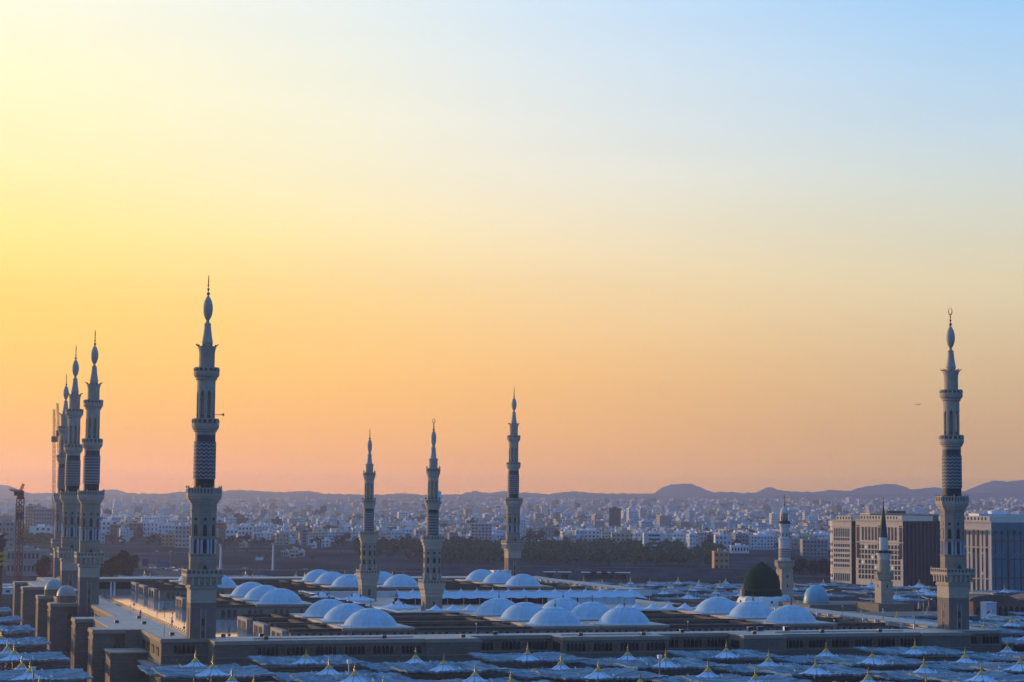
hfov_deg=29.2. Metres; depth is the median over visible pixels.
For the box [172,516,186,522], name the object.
city block
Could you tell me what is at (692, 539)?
city block
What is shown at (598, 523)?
city block
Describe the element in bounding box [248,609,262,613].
window
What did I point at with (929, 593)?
shade umbrella
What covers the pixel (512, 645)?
window
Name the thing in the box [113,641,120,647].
window
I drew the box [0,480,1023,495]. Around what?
mountains
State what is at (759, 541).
apartment block
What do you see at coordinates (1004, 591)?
shade umbrella
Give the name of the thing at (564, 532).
city block
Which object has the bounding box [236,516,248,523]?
city block
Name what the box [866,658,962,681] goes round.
shade umbrella
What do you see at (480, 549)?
palm grove
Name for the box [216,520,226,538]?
apartment block
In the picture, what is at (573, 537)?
apartment block
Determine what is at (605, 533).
apartment block
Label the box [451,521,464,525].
city block
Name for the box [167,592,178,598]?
window
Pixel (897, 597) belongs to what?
shade umbrella
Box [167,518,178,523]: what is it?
city block
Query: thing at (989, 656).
shade umbrella
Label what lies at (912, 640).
window
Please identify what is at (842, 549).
hotel
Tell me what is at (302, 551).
apartment block
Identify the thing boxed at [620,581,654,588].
shade umbrella
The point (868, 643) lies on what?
window
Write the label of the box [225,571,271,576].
shade umbrella
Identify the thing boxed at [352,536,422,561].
palm grove
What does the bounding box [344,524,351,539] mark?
apartment block
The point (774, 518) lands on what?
city block
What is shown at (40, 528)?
apartment block
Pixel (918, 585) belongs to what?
shade umbrella
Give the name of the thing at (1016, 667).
shade umbrella
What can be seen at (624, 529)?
city block
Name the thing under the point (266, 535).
apartment block
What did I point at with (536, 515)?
city block
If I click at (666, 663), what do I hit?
shade umbrella
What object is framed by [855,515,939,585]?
hotel
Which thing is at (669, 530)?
city block
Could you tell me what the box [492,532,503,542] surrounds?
city block
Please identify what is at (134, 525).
apartment block
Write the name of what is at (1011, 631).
shade umbrella
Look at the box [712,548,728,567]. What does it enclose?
apartment block
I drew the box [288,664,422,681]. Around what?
shade umbrella
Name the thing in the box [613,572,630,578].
shed
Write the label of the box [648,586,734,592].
boundary wall
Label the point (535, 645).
window
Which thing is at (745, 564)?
boundary wall
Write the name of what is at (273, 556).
light mast
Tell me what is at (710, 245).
sky
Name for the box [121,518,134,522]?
city block
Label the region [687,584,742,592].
shade umbrella
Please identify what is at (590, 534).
apartment block
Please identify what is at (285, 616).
mosque
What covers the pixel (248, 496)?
foothills
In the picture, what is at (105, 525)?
apartment block
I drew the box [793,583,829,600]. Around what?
shade umbrella
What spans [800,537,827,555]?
apartment block
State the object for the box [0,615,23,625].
shade umbrella
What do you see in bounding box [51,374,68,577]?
minaret
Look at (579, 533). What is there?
apartment block
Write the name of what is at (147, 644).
window
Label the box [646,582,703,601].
shade umbrella
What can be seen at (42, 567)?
tree
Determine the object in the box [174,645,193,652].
window
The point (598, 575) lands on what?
shed
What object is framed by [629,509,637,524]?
city block
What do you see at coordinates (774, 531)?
city block
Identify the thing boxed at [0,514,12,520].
city block
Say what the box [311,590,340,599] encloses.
court umbrella
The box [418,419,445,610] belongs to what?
slim minaret
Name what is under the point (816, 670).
shade umbrella
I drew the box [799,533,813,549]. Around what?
city block
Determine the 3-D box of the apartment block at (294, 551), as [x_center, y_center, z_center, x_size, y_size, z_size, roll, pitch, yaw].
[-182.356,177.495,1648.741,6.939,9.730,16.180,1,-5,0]
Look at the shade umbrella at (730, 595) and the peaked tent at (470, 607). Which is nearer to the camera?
the peaked tent at (470, 607)
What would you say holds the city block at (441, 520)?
on the ground
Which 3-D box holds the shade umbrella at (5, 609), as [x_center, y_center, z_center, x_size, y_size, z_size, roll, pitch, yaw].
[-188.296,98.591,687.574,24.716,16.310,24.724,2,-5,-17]
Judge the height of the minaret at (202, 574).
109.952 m
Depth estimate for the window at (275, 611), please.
671.89 m
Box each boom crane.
[48,410,57,573]
[56,403,60,453]
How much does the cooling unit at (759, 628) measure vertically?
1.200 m
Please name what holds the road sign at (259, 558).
on the ground
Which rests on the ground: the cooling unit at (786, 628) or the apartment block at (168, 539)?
the apartment block at (168, 539)
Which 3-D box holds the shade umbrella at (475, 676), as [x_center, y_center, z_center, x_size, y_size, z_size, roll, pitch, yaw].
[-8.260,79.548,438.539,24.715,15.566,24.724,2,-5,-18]
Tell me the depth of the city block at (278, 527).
2206.01 m
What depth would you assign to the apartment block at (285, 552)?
1660.71 m
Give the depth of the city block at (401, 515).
3164.06 m
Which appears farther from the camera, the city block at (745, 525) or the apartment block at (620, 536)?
the city block at (745, 525)
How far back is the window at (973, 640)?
563.51 m
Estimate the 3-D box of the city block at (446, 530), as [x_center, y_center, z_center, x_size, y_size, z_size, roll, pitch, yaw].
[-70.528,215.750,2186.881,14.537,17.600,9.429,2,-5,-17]
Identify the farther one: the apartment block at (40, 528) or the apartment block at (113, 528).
the apartment block at (113, 528)
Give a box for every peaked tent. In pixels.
[425,603,442,610]
[442,604,459,610]
[459,604,476,610]
[632,602,644,608]
[645,603,662,608]
[662,603,679,608]
[675,603,695,608]
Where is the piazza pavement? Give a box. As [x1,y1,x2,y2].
[0,594,1023,681]
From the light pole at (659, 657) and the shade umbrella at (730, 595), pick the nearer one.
the light pole at (659, 657)
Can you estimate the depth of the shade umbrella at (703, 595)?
889.02 m
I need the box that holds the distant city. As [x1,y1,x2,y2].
[0,493,1023,549]
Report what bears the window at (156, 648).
in the mosque
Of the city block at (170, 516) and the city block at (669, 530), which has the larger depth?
the city block at (170, 516)
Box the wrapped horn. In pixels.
[437,491,441,503]
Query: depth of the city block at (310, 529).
2159.78 m
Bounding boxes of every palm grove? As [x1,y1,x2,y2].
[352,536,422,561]
[441,536,727,567]
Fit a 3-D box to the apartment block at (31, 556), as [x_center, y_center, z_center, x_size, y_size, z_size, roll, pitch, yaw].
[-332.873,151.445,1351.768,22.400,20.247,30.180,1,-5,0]
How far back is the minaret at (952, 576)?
572.99 m
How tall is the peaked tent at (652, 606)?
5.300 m
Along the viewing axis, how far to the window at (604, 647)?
522.44 m
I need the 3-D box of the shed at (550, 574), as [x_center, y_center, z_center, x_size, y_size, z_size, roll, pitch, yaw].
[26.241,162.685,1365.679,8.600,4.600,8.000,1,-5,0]
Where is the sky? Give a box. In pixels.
[0,0,1023,494]
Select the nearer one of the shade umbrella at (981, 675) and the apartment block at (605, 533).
the shade umbrella at (981, 675)
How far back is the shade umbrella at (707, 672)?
455.19 m
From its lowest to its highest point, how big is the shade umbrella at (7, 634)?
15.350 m
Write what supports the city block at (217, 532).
on the ground
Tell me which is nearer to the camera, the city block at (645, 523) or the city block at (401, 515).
the city block at (645, 523)
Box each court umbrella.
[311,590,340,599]
[337,591,374,601]
[381,598,417,610]
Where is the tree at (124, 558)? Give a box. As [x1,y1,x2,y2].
[114,550,132,575]
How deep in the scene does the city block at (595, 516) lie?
3018.29 m
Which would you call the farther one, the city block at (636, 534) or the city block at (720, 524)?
the city block at (720, 524)
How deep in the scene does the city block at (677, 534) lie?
2003.98 m
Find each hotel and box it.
[830,516,859,583]
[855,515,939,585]
[964,516,1023,595]
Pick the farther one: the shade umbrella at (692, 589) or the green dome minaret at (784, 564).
the shade umbrella at (692, 589)
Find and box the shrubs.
[791,557,829,577]
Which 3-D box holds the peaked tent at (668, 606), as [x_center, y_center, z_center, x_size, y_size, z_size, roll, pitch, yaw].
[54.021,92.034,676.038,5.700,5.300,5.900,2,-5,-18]
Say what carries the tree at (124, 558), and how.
on the ground
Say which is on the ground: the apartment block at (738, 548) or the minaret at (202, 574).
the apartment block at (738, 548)
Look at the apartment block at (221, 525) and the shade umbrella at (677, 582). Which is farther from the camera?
the apartment block at (221, 525)
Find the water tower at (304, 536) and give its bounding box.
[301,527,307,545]
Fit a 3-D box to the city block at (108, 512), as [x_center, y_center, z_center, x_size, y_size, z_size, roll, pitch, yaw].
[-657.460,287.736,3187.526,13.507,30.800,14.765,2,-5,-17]
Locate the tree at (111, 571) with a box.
[104,556,119,576]
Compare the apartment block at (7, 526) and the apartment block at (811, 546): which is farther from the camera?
the apartment block at (811, 546)
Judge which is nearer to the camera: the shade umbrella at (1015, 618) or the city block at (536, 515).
the shade umbrella at (1015, 618)
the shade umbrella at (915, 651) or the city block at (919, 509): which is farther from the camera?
the city block at (919, 509)
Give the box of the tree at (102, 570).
[100,561,106,576]
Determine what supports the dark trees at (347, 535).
on the ground
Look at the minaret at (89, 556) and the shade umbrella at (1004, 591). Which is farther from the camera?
the shade umbrella at (1004, 591)
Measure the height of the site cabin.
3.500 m
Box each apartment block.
[0,519,17,551]
[6,546,49,575]
[15,503,23,535]
[25,504,36,529]
[29,524,54,534]
[33,507,55,525]
[100,519,113,538]
[110,522,117,540]
[117,522,126,540]
[129,521,142,536]
[143,520,160,535]
[159,523,174,536]
[161,532,174,546]
[175,523,189,547]
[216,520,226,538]
[225,527,237,539]
[238,524,253,540]
[239,540,247,547]
[254,531,272,539]
[281,548,289,556]
[290,547,299,557]
[300,548,304,556]
[312,541,316,547]
[321,537,330,546]
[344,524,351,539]
[401,527,414,539]
[463,526,470,533]
[471,521,491,540]
[520,517,525,538]
[563,533,576,542]
[575,528,582,540]
[583,528,599,541]
[601,529,610,540]
[611,531,631,542]
[643,531,664,549]
[695,530,706,546]
[707,532,714,542]
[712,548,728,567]
[714,533,730,549]
[729,543,748,553]
[749,533,775,549]
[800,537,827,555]
[860,511,938,520]
[969,511,1023,515]
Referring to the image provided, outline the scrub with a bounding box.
[216,537,341,558]
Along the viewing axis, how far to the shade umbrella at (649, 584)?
968.57 m
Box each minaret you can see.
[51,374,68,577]
[57,347,83,594]
[74,330,104,616]
[181,275,223,638]
[356,434,379,600]
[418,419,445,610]
[501,389,524,575]
[774,495,794,600]
[874,498,893,602]
[930,308,975,629]
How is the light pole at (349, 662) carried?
on the piazza pavement
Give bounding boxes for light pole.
[31,667,35,681]
[347,660,351,673]
[657,655,662,674]
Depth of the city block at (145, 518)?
2700.05 m
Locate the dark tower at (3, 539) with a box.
[0,532,6,615]
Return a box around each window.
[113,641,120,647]
[146,641,149,650]
[155,646,158,655]
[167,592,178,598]
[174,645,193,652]
[221,609,236,617]
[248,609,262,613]
[258,647,278,654]
[274,609,288,613]
[287,646,307,654]
[316,646,335,654]
[345,645,364,653]
[373,645,392,653]
[402,645,420,652]
[482,642,492,649]
[502,641,519,648]
[529,641,546,648]
[553,641,559,650]
[567,643,584,650]
[594,642,611,650]
[620,642,638,649]
[647,642,664,649]
[669,639,677,646]
[684,639,700,646]
[707,638,724,646]
[731,639,738,647]
[787,639,802,647]
[809,639,825,646]
[832,639,848,646]
[855,639,871,646]
[878,638,894,645]
[901,638,916,645]
[971,636,976,642]
[983,635,998,642]
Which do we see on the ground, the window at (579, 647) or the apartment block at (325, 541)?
the apartment block at (325, 541)
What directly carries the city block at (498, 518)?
on the ground
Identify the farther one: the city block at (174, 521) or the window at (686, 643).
the city block at (174, 521)
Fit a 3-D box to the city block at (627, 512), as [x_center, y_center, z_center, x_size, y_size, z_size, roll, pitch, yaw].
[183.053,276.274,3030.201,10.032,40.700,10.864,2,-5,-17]
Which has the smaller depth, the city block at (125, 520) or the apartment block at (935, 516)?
the apartment block at (935, 516)
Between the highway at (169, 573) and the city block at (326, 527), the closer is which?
the highway at (169, 573)
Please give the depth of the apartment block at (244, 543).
1850.28 m
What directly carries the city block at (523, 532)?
on the ground
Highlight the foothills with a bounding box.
[0,492,1023,499]
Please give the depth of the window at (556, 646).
523.08 m
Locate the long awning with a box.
[394,586,647,604]
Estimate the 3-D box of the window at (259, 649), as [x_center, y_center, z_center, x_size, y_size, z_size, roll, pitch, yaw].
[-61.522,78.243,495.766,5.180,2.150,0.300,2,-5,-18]
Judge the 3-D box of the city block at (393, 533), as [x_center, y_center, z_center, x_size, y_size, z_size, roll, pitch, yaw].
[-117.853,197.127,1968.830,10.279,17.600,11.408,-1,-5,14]
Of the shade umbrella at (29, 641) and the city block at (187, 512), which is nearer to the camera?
the shade umbrella at (29, 641)
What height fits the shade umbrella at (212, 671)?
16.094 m
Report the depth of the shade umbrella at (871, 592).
913.24 m
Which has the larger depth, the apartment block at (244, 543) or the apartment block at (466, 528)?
the apartment block at (466, 528)
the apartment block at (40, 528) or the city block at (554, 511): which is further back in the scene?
the city block at (554, 511)
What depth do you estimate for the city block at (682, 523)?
2619.49 m
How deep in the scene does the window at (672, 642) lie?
537.97 m
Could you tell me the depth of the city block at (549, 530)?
2447.95 m
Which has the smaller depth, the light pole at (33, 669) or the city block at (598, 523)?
the light pole at (33, 669)
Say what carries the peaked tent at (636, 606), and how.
on the old prayer hall
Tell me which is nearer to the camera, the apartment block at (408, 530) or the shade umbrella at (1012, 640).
the shade umbrella at (1012, 640)
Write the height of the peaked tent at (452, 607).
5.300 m
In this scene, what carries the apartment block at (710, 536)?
on the ground
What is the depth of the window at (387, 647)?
504.64 m
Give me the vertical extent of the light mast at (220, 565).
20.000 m
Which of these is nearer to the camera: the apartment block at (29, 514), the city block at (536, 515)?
the apartment block at (29, 514)
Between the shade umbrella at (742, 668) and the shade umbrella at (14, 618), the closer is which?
the shade umbrella at (742, 668)
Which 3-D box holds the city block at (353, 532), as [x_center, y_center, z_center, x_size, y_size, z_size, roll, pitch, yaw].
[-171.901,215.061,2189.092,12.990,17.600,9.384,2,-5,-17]
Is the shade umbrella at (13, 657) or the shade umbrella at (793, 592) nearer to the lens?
the shade umbrella at (13, 657)
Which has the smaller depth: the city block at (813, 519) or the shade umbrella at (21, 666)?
the shade umbrella at (21, 666)
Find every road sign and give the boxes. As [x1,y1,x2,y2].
[142,559,147,571]
[157,562,168,571]
[256,557,262,569]
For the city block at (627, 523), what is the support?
on the ground
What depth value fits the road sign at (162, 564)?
1396.25 m
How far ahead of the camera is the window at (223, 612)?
666.42 m
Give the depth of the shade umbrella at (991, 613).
714.20 m
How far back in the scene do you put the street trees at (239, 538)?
1968.33 m
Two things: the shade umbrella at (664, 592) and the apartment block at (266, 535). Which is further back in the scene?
the apartment block at (266, 535)
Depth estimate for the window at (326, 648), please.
500.10 m
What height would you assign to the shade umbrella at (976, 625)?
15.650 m
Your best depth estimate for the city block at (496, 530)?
2126.65 m
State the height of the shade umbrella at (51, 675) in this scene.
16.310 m
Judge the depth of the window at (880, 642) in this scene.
548.98 m
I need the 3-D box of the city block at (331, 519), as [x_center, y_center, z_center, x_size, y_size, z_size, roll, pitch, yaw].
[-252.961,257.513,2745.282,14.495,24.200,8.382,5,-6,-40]
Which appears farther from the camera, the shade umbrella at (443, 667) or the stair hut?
the stair hut
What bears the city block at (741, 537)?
on the ground
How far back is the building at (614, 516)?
2783.55 m
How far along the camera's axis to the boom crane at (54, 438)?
1347.05 m
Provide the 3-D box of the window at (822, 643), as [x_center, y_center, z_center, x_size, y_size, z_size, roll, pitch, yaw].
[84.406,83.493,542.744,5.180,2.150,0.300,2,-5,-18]
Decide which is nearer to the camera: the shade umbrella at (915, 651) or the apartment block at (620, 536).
the shade umbrella at (915, 651)
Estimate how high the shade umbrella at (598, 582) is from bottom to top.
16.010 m
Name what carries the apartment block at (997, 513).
on the ground
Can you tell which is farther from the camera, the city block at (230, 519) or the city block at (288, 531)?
the city block at (230, 519)
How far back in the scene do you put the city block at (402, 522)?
2712.40 m
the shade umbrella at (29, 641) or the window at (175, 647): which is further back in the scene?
the shade umbrella at (29, 641)
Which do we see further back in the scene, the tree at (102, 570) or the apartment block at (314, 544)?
the apartment block at (314, 544)
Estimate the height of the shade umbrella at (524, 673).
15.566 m
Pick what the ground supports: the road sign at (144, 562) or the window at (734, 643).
the road sign at (144, 562)
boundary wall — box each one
[223,570,422,575]
[441,566,774,577]
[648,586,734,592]
[729,562,815,568]
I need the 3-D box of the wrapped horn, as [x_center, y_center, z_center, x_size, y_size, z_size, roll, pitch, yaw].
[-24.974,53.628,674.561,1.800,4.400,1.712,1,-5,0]
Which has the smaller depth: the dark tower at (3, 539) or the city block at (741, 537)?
the dark tower at (3, 539)
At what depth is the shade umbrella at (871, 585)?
997.60 m
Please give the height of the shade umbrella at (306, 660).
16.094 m
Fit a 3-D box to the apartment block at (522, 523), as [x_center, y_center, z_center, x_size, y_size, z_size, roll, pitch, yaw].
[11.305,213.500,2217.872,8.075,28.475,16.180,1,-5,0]
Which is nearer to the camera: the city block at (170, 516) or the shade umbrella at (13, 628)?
the shade umbrella at (13, 628)
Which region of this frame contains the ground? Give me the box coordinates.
[2,499,936,602]
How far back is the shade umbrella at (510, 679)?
425.67 m
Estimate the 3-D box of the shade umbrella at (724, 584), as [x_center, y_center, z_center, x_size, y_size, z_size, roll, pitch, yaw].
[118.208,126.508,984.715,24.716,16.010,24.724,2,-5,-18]
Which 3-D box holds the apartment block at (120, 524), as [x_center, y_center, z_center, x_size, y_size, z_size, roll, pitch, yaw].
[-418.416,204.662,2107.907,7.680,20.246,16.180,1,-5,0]
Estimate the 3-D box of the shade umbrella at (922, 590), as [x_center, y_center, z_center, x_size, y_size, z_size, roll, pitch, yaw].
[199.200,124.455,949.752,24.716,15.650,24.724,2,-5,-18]
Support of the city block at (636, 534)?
on the ground
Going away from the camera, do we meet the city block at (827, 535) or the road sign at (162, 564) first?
the road sign at (162, 564)
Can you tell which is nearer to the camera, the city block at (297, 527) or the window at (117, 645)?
the window at (117, 645)
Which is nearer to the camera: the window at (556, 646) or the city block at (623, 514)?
the window at (556, 646)
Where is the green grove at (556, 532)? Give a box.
[526,527,562,538]
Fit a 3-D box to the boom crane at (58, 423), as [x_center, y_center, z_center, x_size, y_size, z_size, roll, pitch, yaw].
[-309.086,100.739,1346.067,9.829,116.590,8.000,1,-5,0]
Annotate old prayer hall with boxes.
[299,560,980,621]
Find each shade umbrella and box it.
[0,607,12,616]
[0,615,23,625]
[0,624,35,637]
[0,630,50,670]
[0,631,29,635]
[0,640,59,667]
[0,642,69,669]
[0,659,92,681]
[3,645,42,648]
[6,656,80,681]
[118,571,167,576]
[137,652,240,681]
[151,659,276,681]
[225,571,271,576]
[226,669,273,681]
[247,646,366,672]
[271,658,371,681]
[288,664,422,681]
[356,648,452,678]
[380,654,508,679]
[414,664,520,681]
[459,672,551,681]
[467,645,589,681]
[499,655,595,681]
[530,658,668,681]
[574,646,657,681]
[582,578,614,584]
[601,651,732,675]
[616,577,661,588]
[618,580,682,600]
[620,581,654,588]
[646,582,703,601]
[647,578,709,596]
[648,585,700,601]
[648,663,740,681]
[652,589,706,600]
[658,583,726,595]
[666,640,789,672]
[673,581,730,592]
[680,588,737,598]
[682,666,812,681]
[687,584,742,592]
[694,578,731,597]
[704,593,739,599]
[709,584,743,593]
[712,651,798,675]
[715,583,742,589]
[733,590,804,596]
[746,656,887,681]
[771,643,850,681]
[793,578,856,590]
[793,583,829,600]
[793,585,856,598]
[807,646,939,680]
[839,578,904,601]
[841,590,913,597]
[846,668,893,681]
[853,640,979,681]
[859,589,934,602]
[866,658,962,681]
[882,606,974,618]
[893,580,936,608]
[893,587,936,610]
[894,612,937,622]
[902,584,936,610]
[907,662,1023,681]
[910,649,989,672]
[948,640,1023,672]
[950,652,1023,674]
[969,587,1023,595]
[969,614,1023,649]
[969,620,996,627]
[976,607,1008,621]
[981,622,1023,636]
[982,615,1023,621]
[994,652,1023,662]
[1002,636,1023,645]
[1008,612,1023,614]
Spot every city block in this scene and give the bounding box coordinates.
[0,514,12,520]
[100,531,104,542]
[102,509,111,514]
[107,515,120,522]
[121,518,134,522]
[141,515,151,522]
[152,515,159,521]
[162,507,172,515]
[166,514,175,519]
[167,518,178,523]
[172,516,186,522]
[183,510,189,516]
[216,528,218,542]
[224,516,236,523]
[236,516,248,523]
[255,524,267,531]
[273,525,287,538]
[275,531,288,544]
[277,529,291,535]
[287,516,300,521]
[294,525,303,530]
[300,526,312,532]
[321,525,335,528]
[325,517,336,523]
[351,526,362,540]
[388,529,400,545]
[397,511,407,519]
[398,520,411,526]
[414,528,425,539]
[416,515,426,519]
[439,518,447,525]
[441,527,453,538]
[450,528,465,534]
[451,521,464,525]
[482,513,493,521]
[488,520,499,524]
[492,516,503,522]
[492,528,501,533]
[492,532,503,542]
[520,528,524,540]
[533,512,544,520]
[542,525,555,538]
[550,510,559,517]
[560,529,572,538]
[591,513,602,523]
[594,519,602,527]
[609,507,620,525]
[619,528,631,532]
[621,510,625,518]
[621,522,634,526]
[626,507,634,520]
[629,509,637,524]
[632,530,643,539]
[639,519,651,527]
[656,514,670,525]
[659,528,673,533]
[670,531,685,537]
[677,520,688,528]
[685,509,694,519]
[686,532,698,548]
[713,531,730,534]
[715,520,727,528]
[732,532,747,544]
[737,523,748,528]
[767,529,777,534]
[769,512,779,526]
[788,508,793,520]
[792,536,798,549]
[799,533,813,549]
[806,515,817,525]
[813,532,824,538]
[819,531,829,544]
[914,506,923,513]
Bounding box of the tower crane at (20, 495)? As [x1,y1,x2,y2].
[9,483,24,580]
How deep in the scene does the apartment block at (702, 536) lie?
1950.73 m
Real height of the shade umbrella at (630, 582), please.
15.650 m
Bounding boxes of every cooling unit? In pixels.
[756,626,763,630]
[783,626,789,630]
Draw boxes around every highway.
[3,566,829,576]
[50,552,180,576]
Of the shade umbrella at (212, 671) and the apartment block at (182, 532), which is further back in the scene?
the apartment block at (182, 532)
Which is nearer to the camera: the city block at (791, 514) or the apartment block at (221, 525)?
the apartment block at (221, 525)
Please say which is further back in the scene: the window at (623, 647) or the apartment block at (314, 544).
the apartment block at (314, 544)
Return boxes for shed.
[543,571,554,577]
[558,572,571,578]
[581,572,595,578]
[593,572,606,578]
[601,572,614,578]
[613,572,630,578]
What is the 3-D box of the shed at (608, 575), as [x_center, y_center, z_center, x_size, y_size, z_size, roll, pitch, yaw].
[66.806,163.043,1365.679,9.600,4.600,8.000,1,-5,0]
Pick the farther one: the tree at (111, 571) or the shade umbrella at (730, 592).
the tree at (111, 571)
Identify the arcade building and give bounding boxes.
[969,593,1023,636]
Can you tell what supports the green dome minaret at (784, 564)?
on the piazza pavement
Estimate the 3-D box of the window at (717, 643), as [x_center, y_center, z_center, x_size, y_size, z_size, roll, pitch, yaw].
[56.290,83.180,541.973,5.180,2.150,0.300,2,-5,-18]
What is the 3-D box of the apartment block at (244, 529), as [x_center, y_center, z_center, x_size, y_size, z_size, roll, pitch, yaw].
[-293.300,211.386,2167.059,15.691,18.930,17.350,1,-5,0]
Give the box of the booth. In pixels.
[980,602,996,621]
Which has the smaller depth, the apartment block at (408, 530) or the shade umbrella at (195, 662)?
the shade umbrella at (195, 662)
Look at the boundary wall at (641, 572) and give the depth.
1386.26 m
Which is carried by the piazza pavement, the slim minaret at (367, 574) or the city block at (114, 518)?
the slim minaret at (367, 574)
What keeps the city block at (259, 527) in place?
on the ground
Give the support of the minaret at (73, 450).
on the piazza pavement
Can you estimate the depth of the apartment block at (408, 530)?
2279.39 m
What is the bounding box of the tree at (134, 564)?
[128,555,138,574]
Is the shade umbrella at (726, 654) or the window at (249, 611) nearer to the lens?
the shade umbrella at (726, 654)
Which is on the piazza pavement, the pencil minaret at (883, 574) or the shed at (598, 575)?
the pencil minaret at (883, 574)
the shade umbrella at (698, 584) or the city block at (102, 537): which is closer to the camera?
the shade umbrella at (698, 584)
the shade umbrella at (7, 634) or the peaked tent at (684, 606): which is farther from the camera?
the peaked tent at (684, 606)
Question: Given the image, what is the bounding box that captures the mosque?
[12,565,1001,681]
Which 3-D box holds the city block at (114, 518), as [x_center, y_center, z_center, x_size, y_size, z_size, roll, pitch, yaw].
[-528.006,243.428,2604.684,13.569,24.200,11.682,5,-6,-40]
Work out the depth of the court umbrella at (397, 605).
672.84 m
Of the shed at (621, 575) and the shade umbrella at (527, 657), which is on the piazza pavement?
the shade umbrella at (527, 657)
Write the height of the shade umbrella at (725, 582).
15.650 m
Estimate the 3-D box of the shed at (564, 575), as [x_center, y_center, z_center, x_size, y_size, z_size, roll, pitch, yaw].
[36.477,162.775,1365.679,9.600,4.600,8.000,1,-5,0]
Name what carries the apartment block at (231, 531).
on the ground
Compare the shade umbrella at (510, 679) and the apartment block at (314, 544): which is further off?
the apartment block at (314, 544)
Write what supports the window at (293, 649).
in the mosque
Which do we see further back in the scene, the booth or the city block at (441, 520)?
the city block at (441, 520)
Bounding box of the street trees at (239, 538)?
[19,527,778,548]
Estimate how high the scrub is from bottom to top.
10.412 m
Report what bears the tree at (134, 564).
on the ground
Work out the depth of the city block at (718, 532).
2057.58 m
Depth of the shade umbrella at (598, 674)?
450.39 m
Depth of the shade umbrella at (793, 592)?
897.27 m
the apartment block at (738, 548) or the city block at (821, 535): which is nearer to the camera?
the apartment block at (738, 548)
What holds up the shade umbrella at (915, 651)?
on the piazza pavement
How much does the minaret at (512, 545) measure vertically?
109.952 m
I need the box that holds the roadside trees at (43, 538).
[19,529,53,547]
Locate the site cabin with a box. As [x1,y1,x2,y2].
[2,587,12,593]
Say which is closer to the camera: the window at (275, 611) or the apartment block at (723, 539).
the window at (275, 611)
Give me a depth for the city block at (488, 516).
3289.31 m
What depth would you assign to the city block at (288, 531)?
2165.55 m
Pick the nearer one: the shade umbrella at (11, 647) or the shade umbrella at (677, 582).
the shade umbrella at (11, 647)
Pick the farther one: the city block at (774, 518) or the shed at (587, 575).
the city block at (774, 518)
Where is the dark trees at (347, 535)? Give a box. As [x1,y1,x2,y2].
[272,532,350,539]
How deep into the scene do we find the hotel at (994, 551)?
1151.79 m
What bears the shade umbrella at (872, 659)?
on the piazza pavement
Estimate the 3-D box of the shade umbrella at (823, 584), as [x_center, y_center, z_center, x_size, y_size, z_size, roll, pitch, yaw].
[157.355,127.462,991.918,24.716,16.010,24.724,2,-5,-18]
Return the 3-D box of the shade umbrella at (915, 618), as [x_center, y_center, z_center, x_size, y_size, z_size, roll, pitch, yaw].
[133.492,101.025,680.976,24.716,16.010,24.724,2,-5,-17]
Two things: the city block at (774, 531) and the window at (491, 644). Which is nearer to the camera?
the window at (491, 644)
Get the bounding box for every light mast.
[219,544,222,568]
[271,543,274,569]
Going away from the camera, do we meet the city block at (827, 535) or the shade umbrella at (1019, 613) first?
the shade umbrella at (1019, 613)
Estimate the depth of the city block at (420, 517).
3141.33 m
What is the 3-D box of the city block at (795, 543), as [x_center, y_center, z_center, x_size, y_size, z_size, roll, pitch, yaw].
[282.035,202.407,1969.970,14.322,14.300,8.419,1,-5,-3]
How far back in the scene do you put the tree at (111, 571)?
1273.84 m
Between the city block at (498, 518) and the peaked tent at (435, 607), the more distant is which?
the city block at (498, 518)
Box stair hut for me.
[490,570,511,573]
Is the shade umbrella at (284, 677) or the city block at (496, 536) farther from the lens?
the city block at (496, 536)
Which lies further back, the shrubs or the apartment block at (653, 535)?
the apartment block at (653, 535)
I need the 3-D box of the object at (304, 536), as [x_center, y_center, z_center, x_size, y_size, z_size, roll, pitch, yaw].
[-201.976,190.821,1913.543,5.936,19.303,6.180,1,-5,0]
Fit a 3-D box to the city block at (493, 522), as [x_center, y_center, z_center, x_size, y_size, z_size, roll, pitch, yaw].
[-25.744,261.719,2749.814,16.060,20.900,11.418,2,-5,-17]
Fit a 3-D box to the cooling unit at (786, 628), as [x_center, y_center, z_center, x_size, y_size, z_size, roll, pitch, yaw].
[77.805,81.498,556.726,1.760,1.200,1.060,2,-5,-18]
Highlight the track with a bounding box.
[129,550,282,553]
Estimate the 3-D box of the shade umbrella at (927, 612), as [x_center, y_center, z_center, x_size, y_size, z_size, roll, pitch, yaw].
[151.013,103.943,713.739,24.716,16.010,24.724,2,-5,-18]
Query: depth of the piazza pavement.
744.67 m
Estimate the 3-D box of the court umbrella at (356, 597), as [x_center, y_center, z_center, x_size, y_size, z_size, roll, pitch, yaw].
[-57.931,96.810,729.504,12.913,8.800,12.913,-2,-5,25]
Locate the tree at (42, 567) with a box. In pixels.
[34,555,50,576]
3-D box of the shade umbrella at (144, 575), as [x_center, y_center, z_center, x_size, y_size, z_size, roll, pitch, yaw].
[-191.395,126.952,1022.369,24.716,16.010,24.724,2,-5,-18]
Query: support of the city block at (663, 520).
on the ground
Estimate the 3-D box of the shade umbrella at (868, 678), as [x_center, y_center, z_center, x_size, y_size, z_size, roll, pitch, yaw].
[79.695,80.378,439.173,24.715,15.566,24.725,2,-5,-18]

